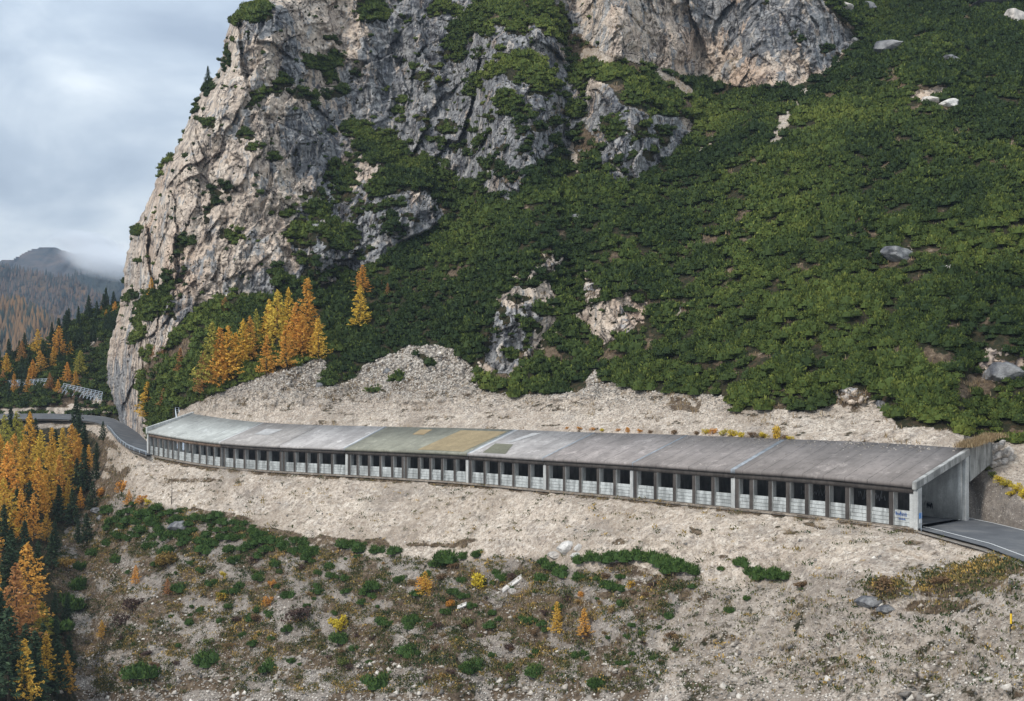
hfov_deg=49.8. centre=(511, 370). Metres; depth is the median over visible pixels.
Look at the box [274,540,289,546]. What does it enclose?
dwarf pine bush
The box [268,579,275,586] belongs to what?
shrub
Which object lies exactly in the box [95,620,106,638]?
larch tree
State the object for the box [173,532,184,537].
dwarf pine bush
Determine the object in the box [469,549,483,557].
dwarf pine bush
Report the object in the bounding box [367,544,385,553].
dwarf pine bush
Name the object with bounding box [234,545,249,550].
dwarf pine bush
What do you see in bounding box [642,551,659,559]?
dwarf pine bush
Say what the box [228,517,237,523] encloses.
dwarf pine bush
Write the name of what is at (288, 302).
larch tree
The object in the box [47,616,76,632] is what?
dwarf pine bush
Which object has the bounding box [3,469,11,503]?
spruce tree
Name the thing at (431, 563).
dwarf pine bush
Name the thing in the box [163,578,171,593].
larch tree
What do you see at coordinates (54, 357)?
larch tree
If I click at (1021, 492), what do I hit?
shrub
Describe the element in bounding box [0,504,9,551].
spruce tree
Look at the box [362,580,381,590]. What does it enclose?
dwarf pine bush
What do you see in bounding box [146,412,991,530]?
avalanche gallery
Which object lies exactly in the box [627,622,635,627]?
dwarf pine bush
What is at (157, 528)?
dwarf pine bush
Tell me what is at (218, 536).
dwarf pine bush
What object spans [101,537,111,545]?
dwarf pine bush
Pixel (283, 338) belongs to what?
larch tree
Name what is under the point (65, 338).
spruce tree
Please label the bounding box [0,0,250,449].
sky
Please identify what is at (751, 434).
shrub
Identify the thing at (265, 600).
shrub
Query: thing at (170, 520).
dwarf pine bush
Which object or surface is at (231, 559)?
dwarf pine bush
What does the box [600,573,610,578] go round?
shrub
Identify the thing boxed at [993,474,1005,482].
shrub
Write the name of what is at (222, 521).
dwarf pine bush
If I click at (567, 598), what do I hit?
shrub
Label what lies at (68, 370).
larch tree
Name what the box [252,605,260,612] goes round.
dwarf pine bush
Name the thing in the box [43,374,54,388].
larch tree
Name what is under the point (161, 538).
dwarf pine bush
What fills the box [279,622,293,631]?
dwarf pine bush
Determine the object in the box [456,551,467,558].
dwarf pine bush
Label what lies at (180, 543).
dwarf pine bush
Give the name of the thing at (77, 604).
dwarf pine bush
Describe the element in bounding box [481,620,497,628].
dwarf pine bush
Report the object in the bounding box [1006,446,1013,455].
boulder
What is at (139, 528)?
dwarf pine bush
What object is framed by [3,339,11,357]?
spruce tree
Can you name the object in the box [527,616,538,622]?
dwarf pine bush
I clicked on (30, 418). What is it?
larch tree
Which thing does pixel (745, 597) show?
dwarf pine bush
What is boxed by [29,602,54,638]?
larch tree
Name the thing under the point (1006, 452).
boulder
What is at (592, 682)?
dwarf pine bush
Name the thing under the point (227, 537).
dwarf pine bush
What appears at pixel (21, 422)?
larch tree
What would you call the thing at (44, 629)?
spruce tree
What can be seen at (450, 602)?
shrub
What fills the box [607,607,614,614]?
shrub
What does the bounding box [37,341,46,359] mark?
spruce tree
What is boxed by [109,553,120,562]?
dwarf pine bush
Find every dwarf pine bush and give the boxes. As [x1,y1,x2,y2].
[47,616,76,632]
[57,591,87,611]
[67,575,89,590]
[72,561,88,569]
[84,547,97,555]
[101,503,112,512]
[101,523,111,529]
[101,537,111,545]
[103,516,112,523]
[105,507,113,512]
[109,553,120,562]
[112,515,120,521]
[112,531,124,538]
[115,509,124,515]
[117,515,131,523]
[118,524,127,529]
[118,661,160,679]
[120,534,131,540]
[126,507,134,513]
[126,530,134,534]
[130,519,143,524]
[130,532,141,537]
[132,509,143,517]
[134,525,148,532]
[138,508,154,516]
[141,514,160,521]
[141,540,159,548]
[144,518,161,526]
[146,517,161,524]
[149,502,163,509]
[152,525,165,531]
[153,530,166,535]
[155,544,176,553]
[156,510,166,515]
[158,535,169,540]
[163,529,175,536]
[164,508,176,514]
[166,516,181,523]
[169,581,188,592]
[171,513,184,520]
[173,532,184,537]
[175,507,187,512]
[175,529,185,533]
[175,540,188,545]
[177,534,192,540]
[183,527,195,533]
[184,617,194,624]
[186,560,194,565]
[187,520,195,525]
[188,512,203,520]
[190,647,219,667]
[191,543,214,553]
[192,536,203,543]
[195,566,205,572]
[196,606,203,612]
[198,515,212,522]
[200,530,211,536]
[202,538,214,544]
[204,510,224,518]
[204,578,219,585]
[206,523,215,526]
[211,540,218,545]
[212,526,222,531]
[214,517,228,524]
[215,532,230,539]
[215,590,228,596]
[215,618,224,623]
[221,544,233,552]
[222,526,233,530]
[222,534,235,540]
[223,603,232,608]
[226,554,240,563]
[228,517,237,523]
[228,588,239,593]
[231,525,246,531]
[233,579,245,588]
[234,519,249,525]
[234,533,247,538]
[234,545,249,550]
[237,631,246,636]
[241,539,259,547]
[244,612,256,621]
[246,526,259,531]
[246,639,258,645]
[249,530,260,538]
[249,536,267,544]
[250,569,265,580]
[251,551,263,558]
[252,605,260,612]
[257,544,275,552]
[257,656,276,672]
[258,530,269,535]
[259,533,278,543]
[265,610,273,616]
[268,558,280,566]
[273,582,280,588]
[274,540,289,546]
[278,545,288,550]
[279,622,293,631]
[280,589,295,598]
[286,657,295,663]
[290,535,307,543]
[290,549,299,554]
[300,550,312,557]
[300,556,313,560]
[301,540,309,544]
[301,546,318,552]
[310,587,324,594]
[313,568,321,574]
[313,582,322,588]
[324,561,334,569]
[325,571,334,577]
[328,631,348,643]
[334,538,355,548]
[339,574,350,580]
[340,588,349,593]
[348,644,359,650]
[349,540,367,551]
[355,597,365,604]
[358,587,369,594]
[359,668,391,689]
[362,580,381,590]
[366,592,376,598]
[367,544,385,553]
[373,616,389,625]
[381,619,393,626]
[385,545,402,554]
[392,574,407,582]
[394,642,416,657]
[401,615,421,624]
[403,620,414,629]
[408,589,427,596]
[419,570,431,576]
[425,622,434,627]
[427,559,442,566]
[432,548,458,564]
[439,607,451,614]
[447,588,460,594]
[455,576,467,582]
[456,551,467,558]
[456,592,470,598]
[457,657,485,674]
[466,602,477,608]
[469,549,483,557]
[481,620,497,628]
[487,609,496,614]
[487,652,496,657]
[491,569,500,574]
[494,571,506,580]
[494,616,502,620]
[504,661,514,668]
[520,615,532,623]
[522,660,546,677]
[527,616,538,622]
[531,647,540,653]
[533,571,549,581]
[535,620,546,625]
[536,554,549,563]
[541,560,558,569]
[551,563,569,577]
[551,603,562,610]
[570,651,579,657]
[571,553,587,563]
[571,572,587,580]
[579,649,588,654]
[583,548,597,560]
[586,677,607,688]
[592,552,608,563]
[592,574,600,581]
[598,580,615,589]
[600,549,619,562]
[605,582,620,588]
[614,573,625,578]
[616,598,626,605]
[617,551,631,562]
[617,585,625,591]
[619,546,642,559]
[621,660,629,665]
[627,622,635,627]
[632,548,655,562]
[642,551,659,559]
[646,551,670,567]
[657,553,684,567]
[658,566,670,573]
[663,611,674,618]
[668,557,692,572]
[680,562,700,574]
[687,583,697,587]
[723,604,735,612]
[732,556,750,566]
[742,565,763,574]
[743,595,750,599]
[748,565,769,579]
[765,565,781,579]
[776,570,791,579]
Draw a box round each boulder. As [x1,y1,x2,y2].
[90,507,99,513]
[167,521,186,530]
[383,368,390,373]
[508,588,515,594]
[547,551,558,558]
[556,541,572,552]
[574,544,581,551]
[843,2,853,9]
[854,595,881,607]
[867,1,876,8]
[873,40,902,53]
[876,400,884,407]
[876,604,894,613]
[880,246,912,261]
[921,96,938,102]
[938,98,958,106]
[943,54,959,60]
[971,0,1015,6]
[982,362,1023,382]
[989,461,997,467]
[992,443,997,453]
[992,452,1000,460]
[997,443,1002,449]
[998,440,1005,449]
[1000,458,1008,464]
[1002,448,1010,457]
[1004,8,1023,20]
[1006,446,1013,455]
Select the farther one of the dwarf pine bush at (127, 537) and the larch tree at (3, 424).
the larch tree at (3, 424)
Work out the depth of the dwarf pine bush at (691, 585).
128.23 m
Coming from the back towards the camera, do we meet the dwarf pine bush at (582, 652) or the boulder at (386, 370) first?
the boulder at (386, 370)
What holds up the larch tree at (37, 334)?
on the hillside
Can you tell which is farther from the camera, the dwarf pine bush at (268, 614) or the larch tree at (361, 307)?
the larch tree at (361, 307)
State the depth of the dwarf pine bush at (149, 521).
207.98 m
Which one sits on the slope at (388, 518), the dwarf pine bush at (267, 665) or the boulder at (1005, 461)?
the dwarf pine bush at (267, 665)
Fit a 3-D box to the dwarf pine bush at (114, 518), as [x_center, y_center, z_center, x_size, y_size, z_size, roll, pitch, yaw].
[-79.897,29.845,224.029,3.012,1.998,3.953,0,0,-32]
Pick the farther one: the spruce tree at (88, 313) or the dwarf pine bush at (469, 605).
the spruce tree at (88, 313)
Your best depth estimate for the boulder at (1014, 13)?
302.70 m
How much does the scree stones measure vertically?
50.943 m
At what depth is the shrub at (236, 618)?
174.18 m
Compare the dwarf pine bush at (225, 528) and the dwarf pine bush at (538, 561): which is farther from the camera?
the dwarf pine bush at (225, 528)
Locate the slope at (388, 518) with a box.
[0,420,1023,700]
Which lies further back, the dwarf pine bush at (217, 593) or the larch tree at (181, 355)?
the larch tree at (181, 355)
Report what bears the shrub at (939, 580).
on the slope at (388, 518)
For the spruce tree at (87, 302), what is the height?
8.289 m
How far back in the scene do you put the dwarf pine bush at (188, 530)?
201.03 m
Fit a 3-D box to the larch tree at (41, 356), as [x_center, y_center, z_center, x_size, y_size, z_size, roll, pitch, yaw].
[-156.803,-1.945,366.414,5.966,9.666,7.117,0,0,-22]
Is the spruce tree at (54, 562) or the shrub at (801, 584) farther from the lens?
the spruce tree at (54, 562)
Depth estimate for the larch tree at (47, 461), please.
247.57 m
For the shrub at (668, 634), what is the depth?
125.15 m
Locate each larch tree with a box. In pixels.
[0,415,16,458]
[0,434,11,490]
[0,441,23,509]
[0,469,11,510]
[0,477,20,536]
[1,353,13,375]
[2,563,47,662]
[3,411,30,467]
[6,542,54,627]
[8,433,29,485]
[8,488,32,541]
[9,638,44,700]
[10,374,19,391]
[12,438,37,498]
[14,419,28,447]
[15,341,26,360]
[20,411,42,467]
[22,374,32,391]
[22,457,53,513]
[23,493,46,543]
[26,429,58,478]
[27,359,37,378]
[28,329,42,352]
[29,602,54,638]
[32,350,47,373]
[34,446,63,510]
[39,630,62,684]
[40,512,51,540]
[41,490,50,512]
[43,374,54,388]
[46,427,61,469]
[47,325,72,355]
[49,347,56,365]
[50,428,79,489]
[51,454,73,500]
[53,379,61,391]
[54,423,82,479]
[59,362,72,381]
[59,650,80,693]
[61,478,74,508]
[67,340,73,353]
[69,351,88,376]
[69,437,82,468]
[71,371,79,385]
[72,428,81,456]
[75,487,84,509]
[82,445,93,471]
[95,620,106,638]
[122,490,132,506]
[130,565,140,584]
[134,381,150,416]
[146,277,154,294]
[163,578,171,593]
[173,348,182,371]
[189,322,226,394]
[192,350,210,392]
[201,327,233,391]
[208,325,244,380]
[220,332,248,378]
[231,318,253,365]
[241,316,261,359]
[246,309,265,343]
[254,335,276,376]
[257,299,278,340]
[260,289,291,347]
[273,301,283,322]
[273,325,298,368]
[280,287,294,329]
[284,302,312,352]
[290,314,320,356]
[291,278,326,345]
[306,318,332,361]
[346,285,371,325]
[353,265,373,291]
[416,571,433,595]
[547,601,563,633]
[576,608,595,638]
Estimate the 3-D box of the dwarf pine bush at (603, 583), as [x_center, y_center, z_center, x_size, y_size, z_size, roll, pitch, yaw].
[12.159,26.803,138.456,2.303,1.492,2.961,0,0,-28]
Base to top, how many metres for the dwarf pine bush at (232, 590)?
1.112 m
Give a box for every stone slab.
[457,602,466,608]
[502,574,522,592]
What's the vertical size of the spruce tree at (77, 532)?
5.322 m
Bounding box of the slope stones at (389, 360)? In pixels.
[177,344,1023,525]
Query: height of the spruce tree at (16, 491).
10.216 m
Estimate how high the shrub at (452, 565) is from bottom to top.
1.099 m
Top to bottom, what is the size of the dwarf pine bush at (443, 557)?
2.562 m
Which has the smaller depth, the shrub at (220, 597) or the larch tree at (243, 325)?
the shrub at (220, 597)
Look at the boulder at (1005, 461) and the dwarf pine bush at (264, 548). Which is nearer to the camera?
the boulder at (1005, 461)
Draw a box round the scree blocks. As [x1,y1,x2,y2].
[17,427,1023,700]
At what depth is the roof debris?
139.22 m
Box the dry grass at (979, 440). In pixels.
[949,431,1008,447]
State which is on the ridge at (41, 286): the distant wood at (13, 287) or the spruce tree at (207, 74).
the distant wood at (13, 287)
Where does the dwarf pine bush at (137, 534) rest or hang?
on the slope at (388, 518)
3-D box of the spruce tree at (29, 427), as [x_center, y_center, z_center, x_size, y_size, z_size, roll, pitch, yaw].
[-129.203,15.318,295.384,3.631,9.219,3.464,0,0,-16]
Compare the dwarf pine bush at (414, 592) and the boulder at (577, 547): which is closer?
the boulder at (577, 547)
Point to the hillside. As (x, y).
(66, 405)
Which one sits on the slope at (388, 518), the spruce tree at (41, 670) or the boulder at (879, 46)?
the spruce tree at (41, 670)
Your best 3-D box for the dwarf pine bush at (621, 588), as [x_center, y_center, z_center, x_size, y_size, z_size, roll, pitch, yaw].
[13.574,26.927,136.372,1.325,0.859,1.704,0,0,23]
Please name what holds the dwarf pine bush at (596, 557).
on the slope at (388, 518)
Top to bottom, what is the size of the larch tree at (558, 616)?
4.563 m
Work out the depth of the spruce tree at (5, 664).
156.54 m
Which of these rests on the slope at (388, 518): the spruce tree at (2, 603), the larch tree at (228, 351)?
the spruce tree at (2, 603)
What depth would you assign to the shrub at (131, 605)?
187.49 m
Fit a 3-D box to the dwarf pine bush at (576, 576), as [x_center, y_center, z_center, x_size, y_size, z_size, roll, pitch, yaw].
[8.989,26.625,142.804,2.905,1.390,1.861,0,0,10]
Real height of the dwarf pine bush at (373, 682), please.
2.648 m
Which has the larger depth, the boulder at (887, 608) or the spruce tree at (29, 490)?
the spruce tree at (29, 490)
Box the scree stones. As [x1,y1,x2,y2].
[12,421,1023,700]
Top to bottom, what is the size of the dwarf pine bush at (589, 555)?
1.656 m
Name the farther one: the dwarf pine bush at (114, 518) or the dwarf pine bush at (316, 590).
the dwarf pine bush at (114, 518)
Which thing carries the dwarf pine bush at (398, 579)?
on the slope at (388, 518)
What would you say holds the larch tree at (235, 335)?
on the mountainside
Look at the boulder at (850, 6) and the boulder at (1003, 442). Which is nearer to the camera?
the boulder at (1003, 442)
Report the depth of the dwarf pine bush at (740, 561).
127.14 m
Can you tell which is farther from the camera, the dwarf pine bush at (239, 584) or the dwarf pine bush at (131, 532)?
the dwarf pine bush at (131, 532)
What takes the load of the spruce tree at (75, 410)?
on the slope at (388, 518)
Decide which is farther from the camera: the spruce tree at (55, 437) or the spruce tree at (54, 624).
the spruce tree at (55, 437)
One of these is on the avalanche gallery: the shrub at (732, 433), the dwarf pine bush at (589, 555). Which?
the shrub at (732, 433)
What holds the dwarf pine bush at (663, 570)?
on the slope at (388, 518)
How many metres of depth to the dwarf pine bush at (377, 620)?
157.75 m
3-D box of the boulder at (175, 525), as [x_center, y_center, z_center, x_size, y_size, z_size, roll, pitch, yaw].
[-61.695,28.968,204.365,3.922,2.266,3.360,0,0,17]
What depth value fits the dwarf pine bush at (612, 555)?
140.51 m
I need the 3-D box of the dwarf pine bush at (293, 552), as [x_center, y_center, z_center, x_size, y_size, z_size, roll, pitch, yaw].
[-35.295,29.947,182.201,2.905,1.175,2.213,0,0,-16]
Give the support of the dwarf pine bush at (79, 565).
on the slope at (388, 518)
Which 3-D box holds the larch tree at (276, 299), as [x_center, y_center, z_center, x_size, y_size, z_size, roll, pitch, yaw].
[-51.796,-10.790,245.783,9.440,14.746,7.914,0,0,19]
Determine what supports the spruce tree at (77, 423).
on the slope at (388, 518)
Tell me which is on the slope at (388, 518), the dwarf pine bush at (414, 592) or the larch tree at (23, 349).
the dwarf pine bush at (414, 592)
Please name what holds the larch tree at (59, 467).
on the slope at (388, 518)
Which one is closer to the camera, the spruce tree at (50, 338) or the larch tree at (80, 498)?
the larch tree at (80, 498)
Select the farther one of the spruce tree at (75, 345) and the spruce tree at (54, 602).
the spruce tree at (75, 345)
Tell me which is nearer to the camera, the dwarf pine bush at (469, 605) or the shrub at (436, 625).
the shrub at (436, 625)
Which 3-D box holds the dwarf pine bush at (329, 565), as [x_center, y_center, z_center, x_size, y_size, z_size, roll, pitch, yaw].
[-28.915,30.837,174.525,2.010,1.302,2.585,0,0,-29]
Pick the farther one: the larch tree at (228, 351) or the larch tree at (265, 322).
the larch tree at (265, 322)
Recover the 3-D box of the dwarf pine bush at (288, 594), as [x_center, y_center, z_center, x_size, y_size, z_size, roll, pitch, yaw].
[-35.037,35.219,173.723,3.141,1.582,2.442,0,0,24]
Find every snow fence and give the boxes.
[6,378,47,386]
[58,383,102,401]
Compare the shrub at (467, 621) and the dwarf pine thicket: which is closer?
the shrub at (467, 621)
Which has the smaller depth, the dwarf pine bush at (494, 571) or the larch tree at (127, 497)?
the dwarf pine bush at (494, 571)
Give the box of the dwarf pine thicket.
[0,301,119,413]
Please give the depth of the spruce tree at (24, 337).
381.95 m
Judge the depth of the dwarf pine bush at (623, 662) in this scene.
126.60 m
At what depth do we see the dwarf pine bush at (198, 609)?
181.84 m
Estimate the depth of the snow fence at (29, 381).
358.21 m
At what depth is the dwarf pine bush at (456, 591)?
155.97 m
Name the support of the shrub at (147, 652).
on the slope at (388, 518)
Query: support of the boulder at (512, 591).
on the slope at (388, 518)
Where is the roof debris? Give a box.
[252,423,956,464]
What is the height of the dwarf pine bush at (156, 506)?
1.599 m
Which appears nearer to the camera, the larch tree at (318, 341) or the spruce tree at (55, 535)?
the spruce tree at (55, 535)
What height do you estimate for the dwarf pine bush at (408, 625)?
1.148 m
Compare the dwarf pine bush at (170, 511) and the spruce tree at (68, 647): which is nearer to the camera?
the spruce tree at (68, 647)
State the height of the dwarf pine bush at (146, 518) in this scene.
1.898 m
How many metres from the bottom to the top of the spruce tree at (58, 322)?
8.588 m
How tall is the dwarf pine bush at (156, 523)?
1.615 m
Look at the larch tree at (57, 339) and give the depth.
374.55 m
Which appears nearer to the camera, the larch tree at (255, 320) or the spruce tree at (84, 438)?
the larch tree at (255, 320)
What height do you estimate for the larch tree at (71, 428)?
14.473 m
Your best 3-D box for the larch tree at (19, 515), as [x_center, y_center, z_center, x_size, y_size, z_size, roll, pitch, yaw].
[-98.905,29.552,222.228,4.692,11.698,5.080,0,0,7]
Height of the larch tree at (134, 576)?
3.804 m
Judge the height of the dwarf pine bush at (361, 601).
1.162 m
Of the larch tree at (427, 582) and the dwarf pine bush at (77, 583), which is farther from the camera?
the dwarf pine bush at (77, 583)
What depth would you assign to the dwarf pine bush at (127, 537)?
210.94 m
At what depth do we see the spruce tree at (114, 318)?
388.89 m
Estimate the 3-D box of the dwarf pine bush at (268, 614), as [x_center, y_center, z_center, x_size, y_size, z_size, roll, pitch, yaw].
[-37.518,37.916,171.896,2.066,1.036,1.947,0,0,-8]
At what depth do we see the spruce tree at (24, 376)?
359.35 m
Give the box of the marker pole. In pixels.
[1010,610,1011,631]
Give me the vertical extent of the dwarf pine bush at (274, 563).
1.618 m
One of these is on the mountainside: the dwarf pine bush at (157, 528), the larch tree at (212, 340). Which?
the larch tree at (212, 340)
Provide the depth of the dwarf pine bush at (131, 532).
211.33 m
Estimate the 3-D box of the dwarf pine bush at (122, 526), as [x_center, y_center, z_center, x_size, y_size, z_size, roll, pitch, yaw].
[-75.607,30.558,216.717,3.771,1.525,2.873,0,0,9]
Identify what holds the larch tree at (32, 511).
on the slope at (388, 518)
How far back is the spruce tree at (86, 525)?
233.60 m
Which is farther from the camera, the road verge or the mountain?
the mountain
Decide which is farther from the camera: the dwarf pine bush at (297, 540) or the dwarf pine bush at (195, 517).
the dwarf pine bush at (195, 517)
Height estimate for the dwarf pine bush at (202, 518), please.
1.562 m
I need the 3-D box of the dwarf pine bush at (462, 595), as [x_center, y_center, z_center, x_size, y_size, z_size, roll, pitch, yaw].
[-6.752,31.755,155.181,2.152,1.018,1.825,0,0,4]
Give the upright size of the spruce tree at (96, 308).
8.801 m
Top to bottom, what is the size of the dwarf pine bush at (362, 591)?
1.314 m
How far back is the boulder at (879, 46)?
293.69 m
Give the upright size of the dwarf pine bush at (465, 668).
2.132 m
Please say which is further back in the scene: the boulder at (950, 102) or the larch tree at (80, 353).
the larch tree at (80, 353)
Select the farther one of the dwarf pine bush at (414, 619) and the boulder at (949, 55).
the boulder at (949, 55)
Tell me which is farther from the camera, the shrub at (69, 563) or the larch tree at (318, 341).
the larch tree at (318, 341)
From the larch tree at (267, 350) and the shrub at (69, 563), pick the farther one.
the larch tree at (267, 350)
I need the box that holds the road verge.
[0,419,1023,565]
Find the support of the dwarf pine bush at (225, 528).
on the slope at (388, 518)
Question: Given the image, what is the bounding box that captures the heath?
[47,420,1023,694]
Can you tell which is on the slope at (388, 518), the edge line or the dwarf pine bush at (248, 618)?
the dwarf pine bush at (248, 618)
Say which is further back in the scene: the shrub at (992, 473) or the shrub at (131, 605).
the shrub at (131, 605)
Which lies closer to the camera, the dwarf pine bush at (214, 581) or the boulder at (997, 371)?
the boulder at (997, 371)
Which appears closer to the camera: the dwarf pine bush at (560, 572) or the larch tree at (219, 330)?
the dwarf pine bush at (560, 572)
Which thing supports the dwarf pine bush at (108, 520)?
on the slope at (388, 518)
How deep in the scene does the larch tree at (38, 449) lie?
263.26 m
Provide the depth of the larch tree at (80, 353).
359.78 m
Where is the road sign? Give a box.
[919,512,921,531]
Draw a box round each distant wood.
[0,262,110,326]
[0,293,61,356]
[74,267,123,300]
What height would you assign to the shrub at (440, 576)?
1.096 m
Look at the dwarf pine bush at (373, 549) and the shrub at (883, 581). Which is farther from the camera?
the dwarf pine bush at (373, 549)
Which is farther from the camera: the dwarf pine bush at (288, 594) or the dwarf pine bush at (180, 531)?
the dwarf pine bush at (180, 531)
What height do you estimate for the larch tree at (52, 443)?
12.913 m
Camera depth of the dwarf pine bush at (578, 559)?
144.19 m
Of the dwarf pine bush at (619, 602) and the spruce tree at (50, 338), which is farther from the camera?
the spruce tree at (50, 338)
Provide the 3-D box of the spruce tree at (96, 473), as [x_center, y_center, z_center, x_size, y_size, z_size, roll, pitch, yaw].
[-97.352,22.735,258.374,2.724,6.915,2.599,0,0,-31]
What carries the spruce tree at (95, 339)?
on the hillside
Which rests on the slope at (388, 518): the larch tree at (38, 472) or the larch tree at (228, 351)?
the larch tree at (38, 472)
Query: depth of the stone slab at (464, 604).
153.01 m
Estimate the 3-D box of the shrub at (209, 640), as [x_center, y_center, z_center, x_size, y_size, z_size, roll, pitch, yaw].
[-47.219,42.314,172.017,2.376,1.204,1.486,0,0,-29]
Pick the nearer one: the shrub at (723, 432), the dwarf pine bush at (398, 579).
the shrub at (723, 432)
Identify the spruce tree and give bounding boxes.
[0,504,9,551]
[0,527,24,587]
[0,574,11,615]
[0,591,16,665]
[0,605,34,700]
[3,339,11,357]
[3,407,14,438]
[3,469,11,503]
[7,382,11,397]
[8,488,25,533]
[11,623,37,686]
[15,520,33,564]
[16,356,26,377]
[18,378,24,394]
[20,630,53,700]
[21,332,28,346]
[22,366,29,385]
[22,479,41,522]
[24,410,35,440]
[25,348,31,365]
[28,540,47,581]
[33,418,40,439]
[35,622,54,667]
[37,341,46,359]
[38,465,51,493]
[42,533,60,567]
[43,353,50,369]
[45,638,71,693]
[47,429,63,462]
[48,322,54,337]
[48,332,51,347]
[48,614,65,651]
[49,339,57,353]
[50,485,66,523]
[50,520,62,548]
[50,591,60,613]
[55,318,62,335]
[57,346,61,361]
[61,594,74,620]
[62,635,78,667]
[63,310,71,329]
[63,331,67,343]
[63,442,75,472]
[63,488,82,524]
[64,308,71,327]
[65,333,73,354]
[69,396,83,426]
[69,458,81,492]
[71,335,77,352]
[73,520,81,542]
[74,413,83,439]
[75,306,81,323]
[75,447,94,494]
[79,512,93,541]
[80,423,90,447]
[84,295,92,313]
[84,305,91,318]
[85,481,98,509]
[89,329,92,341]
[91,452,100,479]
[92,328,97,341]
[93,301,99,320]
[93,442,100,459]
[98,422,106,439]
[99,293,105,308]
[102,287,109,306]
[102,314,108,330]
[109,291,116,305]
[111,309,116,326]
[203,66,211,83]
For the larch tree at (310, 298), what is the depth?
242.85 m
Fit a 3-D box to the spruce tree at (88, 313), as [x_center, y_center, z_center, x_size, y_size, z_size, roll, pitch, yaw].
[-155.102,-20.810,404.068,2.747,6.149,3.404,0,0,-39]
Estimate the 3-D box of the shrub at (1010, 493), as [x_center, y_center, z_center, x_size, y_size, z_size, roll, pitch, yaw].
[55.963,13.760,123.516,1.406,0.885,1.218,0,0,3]
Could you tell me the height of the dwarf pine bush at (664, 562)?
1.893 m
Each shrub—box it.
[58,558,75,568]
[96,487,104,497]
[112,612,129,625]
[114,480,126,492]
[120,597,143,611]
[134,495,146,503]
[140,650,153,654]
[149,662,159,666]
[155,551,177,566]
[201,637,214,645]
[215,592,228,602]
[221,642,233,650]
[231,616,240,621]
[247,557,259,564]
[249,612,263,623]
[262,595,273,606]
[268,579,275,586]
[280,605,311,623]
[305,590,316,597]
[327,614,347,632]
[337,657,348,666]
[407,579,416,584]
[414,577,432,590]
[430,644,440,650]
[432,622,442,629]
[436,573,446,579]
[444,668,455,674]
[445,599,454,606]
[446,563,458,568]
[462,617,473,626]
[470,572,486,587]
[504,643,515,649]
[507,572,515,580]
[528,628,539,635]
[561,594,572,602]
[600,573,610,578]
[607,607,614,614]
[625,580,634,588]
[664,631,675,637]
[708,428,717,434]
[718,428,727,435]
[727,429,737,435]
[746,432,757,437]
[758,432,767,437]
[772,425,780,438]
[793,580,806,587]
[873,575,895,591]
[925,576,952,585]
[988,471,996,477]
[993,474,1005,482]
[999,479,1012,486]
[1005,490,1016,496]
[1008,482,1023,491]
[1018,489,1023,498]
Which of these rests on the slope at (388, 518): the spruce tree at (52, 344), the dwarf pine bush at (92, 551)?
the dwarf pine bush at (92, 551)
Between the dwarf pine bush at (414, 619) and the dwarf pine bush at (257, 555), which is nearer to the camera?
the dwarf pine bush at (414, 619)
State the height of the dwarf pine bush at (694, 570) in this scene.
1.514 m
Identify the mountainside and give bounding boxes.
[106,0,1023,529]
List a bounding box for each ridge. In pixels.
[0,268,100,322]
[0,309,48,348]
[71,271,123,302]
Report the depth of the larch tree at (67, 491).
250.05 m
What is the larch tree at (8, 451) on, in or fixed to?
on the slope at (388, 518)
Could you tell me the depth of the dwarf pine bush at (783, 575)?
120.97 m
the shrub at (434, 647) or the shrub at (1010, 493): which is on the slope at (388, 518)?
the shrub at (434, 647)
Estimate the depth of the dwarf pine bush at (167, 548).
198.42 m
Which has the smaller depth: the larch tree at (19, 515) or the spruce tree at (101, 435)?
the larch tree at (19, 515)
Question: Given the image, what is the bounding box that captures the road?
[0,413,1023,560]
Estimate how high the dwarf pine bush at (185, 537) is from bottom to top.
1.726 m
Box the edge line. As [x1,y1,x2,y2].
[923,526,1023,555]
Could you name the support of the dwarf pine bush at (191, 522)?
on the slope at (388, 518)
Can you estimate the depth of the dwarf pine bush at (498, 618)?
148.59 m
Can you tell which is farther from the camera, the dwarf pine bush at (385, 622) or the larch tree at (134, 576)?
the larch tree at (134, 576)
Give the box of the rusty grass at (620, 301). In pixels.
[144,1,1019,443]
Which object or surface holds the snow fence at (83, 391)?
on the hillside
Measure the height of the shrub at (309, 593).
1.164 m
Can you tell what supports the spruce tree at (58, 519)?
on the slope at (388, 518)
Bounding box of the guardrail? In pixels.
[107,425,146,452]
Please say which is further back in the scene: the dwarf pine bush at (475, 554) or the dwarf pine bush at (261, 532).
the dwarf pine bush at (261, 532)
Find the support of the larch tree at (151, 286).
on the mountainside
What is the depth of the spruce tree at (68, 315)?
396.42 m
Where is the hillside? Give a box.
[0,308,118,420]
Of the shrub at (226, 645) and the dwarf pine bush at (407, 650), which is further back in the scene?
the shrub at (226, 645)
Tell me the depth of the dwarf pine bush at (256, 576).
181.03 m
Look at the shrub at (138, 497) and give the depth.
217.30 m
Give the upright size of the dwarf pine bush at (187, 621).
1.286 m
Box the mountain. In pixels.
[0,247,124,276]
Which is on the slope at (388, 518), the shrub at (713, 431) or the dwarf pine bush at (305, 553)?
the dwarf pine bush at (305, 553)
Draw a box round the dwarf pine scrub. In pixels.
[119,0,1023,443]
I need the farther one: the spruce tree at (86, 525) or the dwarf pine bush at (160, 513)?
the spruce tree at (86, 525)
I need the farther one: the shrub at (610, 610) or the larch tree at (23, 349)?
the larch tree at (23, 349)
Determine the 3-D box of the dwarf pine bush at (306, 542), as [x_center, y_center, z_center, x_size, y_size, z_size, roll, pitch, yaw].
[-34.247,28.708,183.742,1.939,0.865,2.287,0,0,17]

